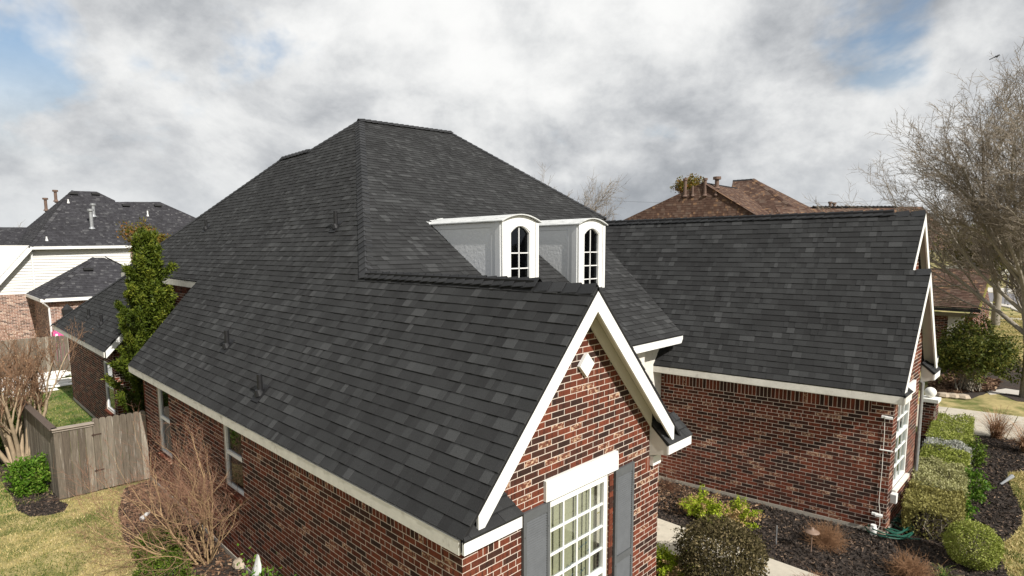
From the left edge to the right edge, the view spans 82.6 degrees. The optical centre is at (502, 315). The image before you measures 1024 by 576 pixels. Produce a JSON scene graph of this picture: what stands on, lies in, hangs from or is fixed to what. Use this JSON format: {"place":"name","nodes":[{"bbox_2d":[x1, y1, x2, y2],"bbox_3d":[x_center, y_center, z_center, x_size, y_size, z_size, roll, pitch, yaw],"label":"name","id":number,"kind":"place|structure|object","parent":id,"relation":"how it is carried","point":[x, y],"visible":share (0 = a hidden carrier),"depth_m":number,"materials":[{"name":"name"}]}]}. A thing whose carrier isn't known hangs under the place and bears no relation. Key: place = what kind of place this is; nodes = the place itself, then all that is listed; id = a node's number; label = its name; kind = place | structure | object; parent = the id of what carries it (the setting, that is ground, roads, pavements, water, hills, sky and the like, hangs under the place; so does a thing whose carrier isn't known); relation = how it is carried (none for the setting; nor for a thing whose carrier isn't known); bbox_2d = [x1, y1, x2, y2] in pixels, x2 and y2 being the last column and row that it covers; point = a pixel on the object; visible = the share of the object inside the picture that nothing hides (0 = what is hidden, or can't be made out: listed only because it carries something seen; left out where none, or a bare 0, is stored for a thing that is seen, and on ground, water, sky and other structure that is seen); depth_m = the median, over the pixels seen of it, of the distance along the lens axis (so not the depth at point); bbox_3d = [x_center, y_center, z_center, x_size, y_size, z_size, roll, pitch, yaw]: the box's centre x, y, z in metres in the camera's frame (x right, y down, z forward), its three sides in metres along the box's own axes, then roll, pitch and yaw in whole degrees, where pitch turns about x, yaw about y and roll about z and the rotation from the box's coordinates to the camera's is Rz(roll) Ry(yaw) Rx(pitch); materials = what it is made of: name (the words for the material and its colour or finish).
{"place":"outdoors","nodes":[
{"label":"outdoors","id":0,"kind":"place"},
{"bbox_2d":[51,330,68,362],"bbox_3d":[-21.836,1.564,29.193,0.980,1.780,0.640,-7,9,-45],"label":"playhouse","id":1,"kind":"object","parent":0,"point":[56,333],"visible":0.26,"depth_m":28.71,"materials":[{"name":"pink plastic"}]},
{"bbox_2d":[0,374,150,513],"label":"back lawn","id":2,"kind":"structure","parent":0,"point":[67,415],"depth_m":20.29,"materials":[{"name":"green plant"}]},
{"bbox_2d":[0,253,1023,575],"bbox_3d":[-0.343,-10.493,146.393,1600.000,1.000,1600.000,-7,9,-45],"label":"ground","id":3,"kind":"structure","parent":0,"point":[994,401],"depth_m":11.77,"materials":[{"name":"plant"}]},
{"bbox_2d":[0,445,67,516],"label":"mulch bed","id":4,"kind":"object","parent":3,"relation":"on","point":[59,511],"visible":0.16,"depth_m":13.04,"materials":[{"name":"brown wood"}]},
{"bbox_2d":[0,401,50,449],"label":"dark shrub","id":5,"kind":"object","parent":4,"relation":"on","point":[14,423],"visible":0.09,"depth_m":16.92,"materials":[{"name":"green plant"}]},
{"bbox_2d":[2,452,50,497],"bbox_3d":[-11.050,3.684,13.616,1.137,1.043,0.985,-1,7,-5],"label":"bright shrub","id":6,"kind":"object","parent":4,"relation":"on","point":[30,474],"visible":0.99,"depth_m":13.41,"materials":[{"name":"green plant"}]},
{"bbox_2d":[19,400,67,498],"bbox_3d":[-11.466,3.227,14.485,3.926,1.687,0.232,6,9,42],"label":"board fence","id":7,"kind":"object","parent":4,"relation":"on","point":[39,426],"visible":0.73,"depth_m":14.04,"materials":[{"name":"brown wood"}]},
{"bbox_2d":[0,309,90,466],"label":"crepe myrtle","id":8,"kind":"object","parent":4,"relation":"on","point":[30,385],"visible":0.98,"depth_m":15.21,"materials":[{"name":"twig"},{"name":"bark"}]},
{"bbox_2d":[0,335,70,374],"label":"board fence","id":9,"kind":"object","parent":3,"relation":"on","point":[61,353],"visible":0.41,"depth_m":26.97,"materials":[{"name":"brown wood"}]},
{"bbox_2d":[61,304,72,343],"bbox_3d":[-21.101,0.902,29.320,1.544,3.060,0.480,-7,9,-45],"label":"closed parasol","id":10,"kind":"object","parent":3,"relation":"on","point":[66,309],"visible":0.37,"depth_m":28.65,"materials":[{"name":"grey fabric"}]},
{"bbox_2d":[51,421,97,499],"bbox_3d":[-9.825,3.337,13.436,0.787,1.687,0.232,-6,9,-42],"label":"board fence","id":11,"kind":"object","parent":3,"relation":"on","point":[83,439],"visible":0.94,"depth_m":13.38,"materials":[{"name":"brown wood"}]},
{"bbox_2d":[92,410,149,490],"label":"board gate","id":12,"kind":"structure","parent":11,"relation":"attached to","point":[114,422],"depth_m":13.97,"materials":[{"name":"brown wood"}]},
{"bbox_2d":[0,482,151,575],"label":"grass","id":13,"kind":"structure","parent":3,"relation":"on","point":[49,541],"depth_m":11.44,"materials":[{"name":"plant"}]},
{"bbox_2d":[0,190,195,351],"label":"neighbour house","id":14,"kind":"structure","parent":3,"relation":"on","point":[70,249],"depth_m":33.55,"materials":[{"name":"brick"}]},
{"bbox_2d":[100,227,178,439],"bbox_3d":[-9.386,0.759,15.692,2.362,6.300,2.478,-1,7,-6],"label":"yew tree","id":15,"kind":"object","parent":3,"relation":"on","point":[150,301],"visible":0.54,"depth_m":15.16,"materials":[{"name":"green plant"}]},
{"bbox_2d":[114,217,170,251],"bbox_3d":[-13.180,-0.324,22.587,2.056,6.952,2.640,3,7,23],"label":"turning tree","id":16,"kind":"object","parent":3,"relation":"on","point":[129,230],"visible":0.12,"depth_m":21.93,"materials":[{"name":"orange plant"}]},
{"bbox_2d":[118,479,248,575],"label":"mulch bed","id":17,"kind":"object","parent":3,"relation":"on","point":[235,572],"visible":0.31,"depth_m":11.42,"materials":[{"name":"brown plant"}]},
{"bbox_2d":[44,400,257,575],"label":"crepe myrtle","id":18,"kind":"object","parent":17,"relation":"on","point":[202,496],"visible":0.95,"depth_m":10.14,"materials":[{"name":"brown plant"}]},
{"bbox_2d":[129,525,187,564],"bbox_3d":[-6.363,4.179,10.781,0.962,0.618,1.026,-7,9,-45],"label":"boxwood","id":19,"kind":"object","parent":17,"relation":"on","point":[156,541],"visible":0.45,"depth_m":10.62,"materials":[{"name":"green plant"}]},
{"bbox_2d":[132,548,192,575],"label":"boxwood","id":20,"kind":"object","parent":17,"relation":"on","point":[159,563],"visible":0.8,"depth_m":9.81,"materials":[{"name":"green plant"}]},
{"bbox_2d":[236,543,295,575],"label":"leafy shrub","id":21,"kind":"object","parent":17,"relation":"on","point":[263,572],"visible":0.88,"depth_m":9.17,"materials":[{"name":"green plant"}]},
{"bbox_2d":[252,554,260,575],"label":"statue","id":22,"kind":"object","parent":21,"relation":"on","point":[257,568],"visible":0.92,"depth_m":9.08,"materials":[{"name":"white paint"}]},
{"bbox_2d":[232,557,244,569],"bbox_3d":[-4.654,4.416,10.453,0.330,0.160,0.335,-7,9,-45],"label":"field stone","id":23,"kind":"object","parent":3,"relation":"on","point":[235,562],"visible":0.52,"depth_m":10.32,"materials":[{"name":"beige stone"}]},
{"bbox_2d":[50,119,940,575],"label":"brick house","id":24,"kind":"structure","parent":3,"relation":"on","point":[370,347],"depth_m":11.51,"materials":[{"name":"brick"}]},
{"bbox_2d":[104,361,115,414],"bbox_3d":[-11.790,2.157,17.875,0.390,1.550,1.350,-7,9,-45],"label":"kitchen window","id":25,"kind":"structure","parent":24,"relation":"in","point":[110,394],"depth_m":17.92,"materials":[{"name":"white paint"}]},
{"bbox_2d":[158,388,171,457],"bbox_3d":[-7.482,2.342,13.338,0.390,1.660,1.050,-7,9,-45],"label":"side window","id":26,"kind":"structure","parent":24,"relation":"in","point":[163,396],"depth_m":13.35,"materials":[{"name":"grey glass"}]},
{"bbox_2d":[224,425,243,495],"bbox_3d":[-4.591,2.464,10.441,0.390,1.280,1.030,-7,9,-45],"label":"side window","id":27,"kind":"structure","parent":24,"relation":"in","point":[231,436],"depth_m":10.40,"materials":[{"name":"grey glass"}]},
{"bbox_2d":[549,475,606,575],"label":"gable window","id":28,"kind":"structure","parent":24,"relation":"in","point":[573,515],"depth_m":7.46,"materials":[{"name":"white paint"}]},
{"bbox_2d":[872,512,882,517],"bbox_3d":[7.346,3.898,11.426,0.180,0.040,0.105,5,8,38],"label":"pipe","id":29,"kind":"object","parent":24,"relation":"attached to","point":[877,514],"visible":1,"depth_m":11.39,"materials":[{"name":"white paint"}]},
{"bbox_2d":[878,418,884,528],"bbox_3d":[7.390,3.104,11.345,0.051,2.302,0.011,5,8,38],"label":"pipe","id":30,"kind":"object","parent":24,"relation":"attached to","point":[881,471],"depth_m":11.33,"materials":[{"name":"white plastic"}]},
{"bbox_2d":[881,415,892,419],"bbox_3d":[7.375,1.950,11.173,0.180,0.040,0.105,5,8,38],"label":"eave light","id":31,"kind":"object","parent":24,"relation":"attached to","point":[887,417],"visible":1,"depth_m":11.13,"materials":[{"name":"white paint"}]},
{"bbox_2d":[890,492,897,503],"bbox_3d":[7.710,3.586,11.476,0.160,0.180,0.100,-7,9,-45],"label":"outlet box","id":32,"kind":"object","parent":24,"relation":"attached to","point":[893,497],"visible":1,"depth_m":11.43,"materials":[{"name":"white paint"}]},
{"bbox_2d":[892,401,909,487],"bbox_3d":[8.008,2.509,12.036,1.360,1.750,0.390,-7,9,-45],"label":"wing window","id":33,"kind":"structure","parent":24,"relation":"in","point":[904,427],"depth_m":12.10,"materials":[{"name":"white paint"}]},
{"bbox_2d":[535,160,628,220],"bbox_3d":[4.171,-4.529,39.503,9.084,11.291,6.405,2,7,20],"label":"bare tree","id":34,"kind":"object","parent":3,"relation":"on","point":[586,203],"visible":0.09,"depth_m":38.71,"materials":[{"name":"grey plant"}]},
{"bbox_2d":[670,173,703,192],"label":"leafy tree","id":35,"kind":"object","parent":3,"relation":"on","point":[679,186],"visible":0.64,"depth_m":54.16,"materials":[{"name":"green plant"}]},
{"bbox_2d":[624,176,948,250],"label":"brown roof house","id":36,"kind":"structure","parent":3,"relation":"on","point":[753,196],"depth_m":45.43,"materials":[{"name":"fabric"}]},
{"bbox_2d":[596,431,1023,575],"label":"mulch bed","id":37,"kind":"object","parent":3,"relation":"on","point":[923,545],"visible":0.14,"depth_m":11.34,"materials":[{"name":"black wood"}]},
{"bbox_2d":[658,462,691,493],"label":"dry weeds","id":38,"kind":"object","parent":37,"relation":"on","point":[670,487],"visible":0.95,"depth_m":13.58,"materials":[{"name":"brown plant"}]},
{"bbox_2d":[656,543,702,575],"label":"foxtail fern","id":39,"kind":"object","parent":37,"relation":"on","point":[666,564],"visible":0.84,"depth_m":10.06,"materials":[{"name":"green plant"}]},
{"bbox_2d":[675,482,727,521],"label":"foxtail fern","id":40,"kind":"object","parent":37,"relation":"on","point":[700,508],"visible":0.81,"depth_m":12.11,"materials":[{"name":"green plant"}]},
{"bbox_2d":[658,480,764,518],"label":"leaf litter","id":41,"kind":"object","parent":37,"relation":"on","point":[709,497],"visible":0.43,"depth_m":13.14,"materials":[{"name":"brown plant"}]},
{"bbox_2d":[669,514,773,575],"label":"olive shrub","id":42,"kind":"object","parent":37,"relation":"on","point":[712,529],"visible":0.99,"depth_m":9.56,"materials":[{"name":"green plant"}]},
{"bbox_2d":[707,494,769,530],"bbox_3d":[4.785,3.990,11.868,1.163,0.656,1.064,0,7,4],"label":"foxtail fern","id":43,"kind":"object","parent":37,"relation":"on","point":[742,513],"visible":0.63,"depth_m":11.75,"materials":[{"name":"green plant"}]},
{"bbox_2d":[791,562,827,575],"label":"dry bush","id":44,"kind":"object","parent":37,"relation":"on","point":[810,573],"visible":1,"depth_m":9.73,"materials":[{"name":"brown plant"}]},
{"bbox_2d":[804,527,819,551],"bbox_3d":[5.732,4.152,10.798,0.260,0.490,0.260,-7,9,-45],"label":"path light","id":45,"kind":"object","parent":37,"relation":"on","point":[811,531],"visible":1,"depth_m":10.74,"materials":[{"name":"brown metal"}]},
{"bbox_2d":[798,512,854,555],"bbox_3d":[6.148,4.053,11.075,0.956,0.644,1.001,-7,9,-45],"label":"dry bush","id":46,"kind":"object","parent":37,"relation":"on","point":[826,538],"visible":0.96,"depth_m":11.00,"materials":[{"name":"brown plant"}]},
{"bbox_2d":[869,524,876,534],"bbox_3d":[7.284,4.206,11.443,0.130,0.220,0.127,-7,9,-45],"label":"pipe riser","id":47,"kind":"object","parent":37,"relation":"on","point":[874,526],"visible":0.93,"depth_m":11.40,"materials":[{"name":"white plastic"}]},
{"bbox_2d":[865,514,919,539],"bbox_3d":[7.816,4.188,11.606,1.232,0.140,0.915,-7,9,-45],"label":"garden hose","id":48,"kind":"object","parent":37,"relation":"on","point":[903,537],"visible":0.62,"depth_m":11.32,"materials":[{"name":"green rubber"}]},
{"bbox_2d":[874,538,942,575],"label":"dry bush","id":49,"kind":"object","parent":37,"relation":"on","point":[906,567],"visible":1,"depth_m":9.96,"materials":[{"name":"brown plant"}]},
{"bbox_2d":[919,395,940,437],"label":"brick pillar","id":50,"kind":"structure","parent":37,"relation":"on","point":[930,410],"depth_m":17.09,"materials":[{"name":"red brick"}]},
{"bbox_2d":[924,387,936,397],"bbox_3d":[12.603,2.253,17.156,0.300,0.310,0.298,-7,9,-45],"label":"stone ball","id":51,"kind":"object","parent":50,"relation":"on","point":[930,392],"visible":1,"depth_m":17.07,"materials":[{"name":"white stone"}]},
{"bbox_2d":[898,479,970,546],"bbox_3d":[8.666,3.897,11.687,1.742,0.925,1.282,-7,9,-45],"label":"hedge","id":52,"kind":"object","parent":37,"relation":"on","point":[913,498],"visible":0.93,"depth_m":11.44,"materials":[{"name":"green plant"}]},
{"bbox_2d":[907,455,972,511],"bbox_3d":[9.715,3.768,12.963,1.173,0.873,2.133,5,8,40],"label":"hedge","id":53,"kind":"object","parent":37,"relation":"on","point":[951,482],"visible":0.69,"depth_m":12.85,"materials":[{"name":"green plant"}]},
{"bbox_2d":[928,562,963,575],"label":"tufted grass","id":54,"kind":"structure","parent":37,"relation":"on","point":[944,574],"depth_m":9.92,"materials":[{"name":"green plant"}]},
{"bbox_2d":[919,440,974,477],"bbox_3d":[10.788,3.648,14.182,1.565,0.859,1.229,-7,9,-45],"label":"hedge","id":55,"kind":"object","parent":37,"relation":"on","point":[949,455],"visible":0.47,"depth_m":14.22,"materials":[{"name":"green plant"}]},
{"bbox_2d":[921,436,975,469],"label":"hedge","id":56,"kind":"object","parent":37,"relation":"on","point":[954,443],"visible":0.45,"depth_m":14.99,"materials":[{"name":"silver plant"}]},
{"bbox_2d":[924,411,977,456],"bbox_3d":[12.632,3.370,16.414,1.175,0.928,3.274,5,8,40],"label":"hedge","id":57,"kind":"object","parent":37,"relation":"on","point":[953,431],"visible":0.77,"depth_m":16.22,"materials":[{"name":"green plant"}]},
{"bbox_2d":[948,490,979,521],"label":"loose shrub","id":58,"kind":"object","parent":37,"relation":"on","point":[969,512],"visible":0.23,"depth_m":11.83,"materials":[{"name":"green plant"}]},
{"bbox_2d":[941,517,1006,571],"bbox_3d":[8.294,4.021,10.284,0.926,0.848,0.925,-7,9,-45],"label":"boxwood ball","id":59,"kind":"object","parent":37,"relation":"on","point":[957,555],"visible":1,"depth_m":10.12,"materials":[{"name":"green plant"}]},
{"bbox_2d":[959,435,988,468],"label":"loose shrub","id":60,"kind":"object","parent":37,"relation":"on","point":[978,455],"visible":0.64,"depth_m":14.91,"materials":[{"name":"green plant"}]},
{"bbox_2d":[956,464,996,503],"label":"loose shrub","id":61,"kind":"object","parent":37,"relation":"on","point":[976,483],"visible":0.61,"depth_m":12.78,"materials":[{"name":"green plant"}]},
{"bbox_2d":[970,406,1023,438],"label":"ornamental grass","id":62,"kind":"object","parent":37,"relation":"on","point":[999,426],"depth_m":17.14,"materials":[{"name":"brown plant"}]},
{"bbox_2d":[999,474,1013,484],"bbox_3d":[12.062,3.925,13.967,0.654,0.144,0.100,-4,7,-28],"label":"drain spout","id":63,"kind":"object","parent":37,"relation":"on","point":[1009,477],"visible":1,"depth_m":13.97,"materials":[{"name":"white plastic"}]},
{"bbox_2d":[994,422,1023,452],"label":"ornamental grass","id":64,"kind":"object","parent":37,"relation":"on","point":[1020,440],"depth_m":16.04,"materials":[{"name":"brown plant"}]},
{"bbox_2d":[920,234,993,373],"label":"brown house","id":65,"kind":"structure","parent":3,"relation":"on","point":[942,319],"depth_m":25.89,"materials":[{"name":"brick"}]},
{"bbox_2d":[914,174,1000,267],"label":"bare tree","id":66,"kind":"object","parent":3,"relation":"on","point":[954,217],"visible":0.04,"depth_m":50.99,"materials":[{"name":"grey plant"}]},
{"bbox_2d":[916,404,1023,440],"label":"concrete walk","id":67,"kind":"structure","parent":3,"relation":"on","point":[980,431],"depth_m":19.00,"materials":[{"name":"beige concrete"}]},
{"bbox_2d":[931,219,1013,270],"bbox_3d":[29.659,-2.427,36.075,5.047,7.608,5.731,-7,9,-45],"label":"oak tree","id":68,"kind":"object","parent":3,"relation":"on","point":[974,256],"visible":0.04,"depth_m":35.53,"materials":[{"name":"grey plant"}]},
{"bbox_2d":[940,249,1008,325],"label":"oak tree","id":69,"kind":"object","parent":3,"relation":"on","point":[997,298],"visible":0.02,"depth_m":41.78,"materials":[{"name":"grey plant"}]},
{"bbox_2d":[933,361,1023,401],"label":"mulch bed","id":70,"kind":"object","parent":3,"relation":"on","point":[1006,384],"visible":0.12,"depth_m":23.56,"materials":[{"name":"soil mulch"}]},
{"bbox_2d":[805,36,1023,397],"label":"bare tree","id":71,"kind":"object","parent":70,"relation":"on","point":[984,205],"visible":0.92,"depth_m":20.95,"materials":[{"name":"grey plant"}]},
{"bbox_2d":[936,392,949,397],"bbox_3d":[16.653,2.975,21.979,0.494,0.180,0.507,-7,9,-45],"label":"edging stone","id":72,"kind":"object","parent":70,"relation":"on","point":[942,394],"visible":0.96,"depth_m":21.86,"materials":[{"name":"beige stone"}]},
{"bbox_2d":[949,393,958,398],"bbox_3d":[16.917,2.987,21.855,0.494,0.180,0.507,-7,9,-45],"label":"edging stone","id":73,"kind":"object","parent":70,"relation":"on","point":[953,396],"visible":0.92,"depth_m":21.71,"materials":[{"name":"beige stone"}]},
{"bbox_2d":[926,373,1002,393],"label":"leaf litter","id":74,"kind":"object","parent":70,"relation":"on","point":[950,382],"visible":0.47,"depth_m":23.61,"materials":[{"name":"brown plant"}]},
{"bbox_2d":[958,393,970,399],"bbox_3d":[17.178,3.000,21.733,0.494,0.180,0.507,-7,9,-45],"label":"edging stone","id":75,"kind":"object","parent":70,"relation":"on","point":[964,397],"visible":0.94,"depth_m":21.57,"materials":[{"name":"beige stone"}]},
{"bbox_2d":[936,313,1023,391],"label":"garden shrub","id":76,"kind":"object","parent":70,"relation":"on","point":[975,349],"visible":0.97,"depth_m":22.11,"materials":[{"name":"green plant"}]},
{"bbox_2d":[968,302,1012,329],"bbox_3d":[22.317,0.574,27.043,1.595,3.748,2.365,-7,9,-45],"label":"sapling","id":77,"kind":"object","parent":70,"relation":"on","point":[990,313],"visible":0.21,"depth_m":26.63,"materials":[{"name":"grey plant"}]},
{"bbox_2d":[965,315,1023,415],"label":"grass","id":78,"kind":"structure","parent":3,"relation":"on","point":[1002,326],"depth_m":39.26,"materials":[{"name":"plant"}]},
{"bbox_2d":[990,302,1018,311],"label":"kerb","id":79,"kind":"structure","parent":3,"relation":"on","point":[1009,306],"depth_m":54.13,"materials":[{"name":"beige concrete"}]},
{"bbox_2d":[1004,274,1009,303],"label":"street pole","id":80,"kind":"object","parent":3,"relation":"on","point":[1005,302],"visible":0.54,"depth_m":56.08,"materials":[{"name":"grey metal"}]},
{"bbox_2d":[1001,470,1023,575],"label":"grass","id":81,"kind":"structure","parent":3,"relation":"on","point":[1016,557],"depth_m":11.16,"materials":[{"name":"plant"}]},
{"bbox_2d":[0,0,1023,229],"label":"sky","id":82,"kind":"structure","parent":0,"point":[177,104],"materials":[{"name":"white"}]},
{"bbox_2d":[597,513,817,575],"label":"front path","id":83,"kind":"structure","parent":0,"point":[665,534],"depth_m":10.96,"materials":[{"name":"concrete"}]},
{"bbox_2d":[988,288,1010,292],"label":"pavement","id":84,"kind":"structure","parent":0,"point":[991,290],"depth_m":75.16,"materials":[{"name":"beige concrete"}]},
{"bbox_2d":[986,388,1018,394],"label":"pavement","id":85,"kind":"structure","parent":0,"point":[1007,391],"depth_m":22.71,"materials":[{"name":"beige concrete"}]},
{"bbox_2d":[988,292,1019,305],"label":"street","id":86,"kind":"structure","parent":0,"point":[990,294],"depth_m":63.59,"materials":[{"name":"grey asphalt"}]},
{"label":"board","id":87,"kind":"object","parent":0,"visible":0},
{"bbox_2d":[2,380,71,390],"bbox_3d":[-19.617,2.924,22.956,0.150,0.072,4.379,-6,1,40],"label":"board","id":88,"kind":"object","parent":87,"relation":"on","point":[57,383],"visible":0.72,"depth_m":24.37,"materials":[{"name":"white wood"}]},
{"label":"board","id":89,"kind":"object","parent":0,"visible":0},
{"bbox_2d":[9,371,70,379],"bbox_3d":[-20.738,2.690,25.166,3.440,0.081,0.120,-5,16,-42],"label":"board","id":90,"kind":"object","parent":89,"relation":"on","point":[54,374],"visible":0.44,"depth_m":26.02,"materials":[{"name":"white wood"}]}
]}

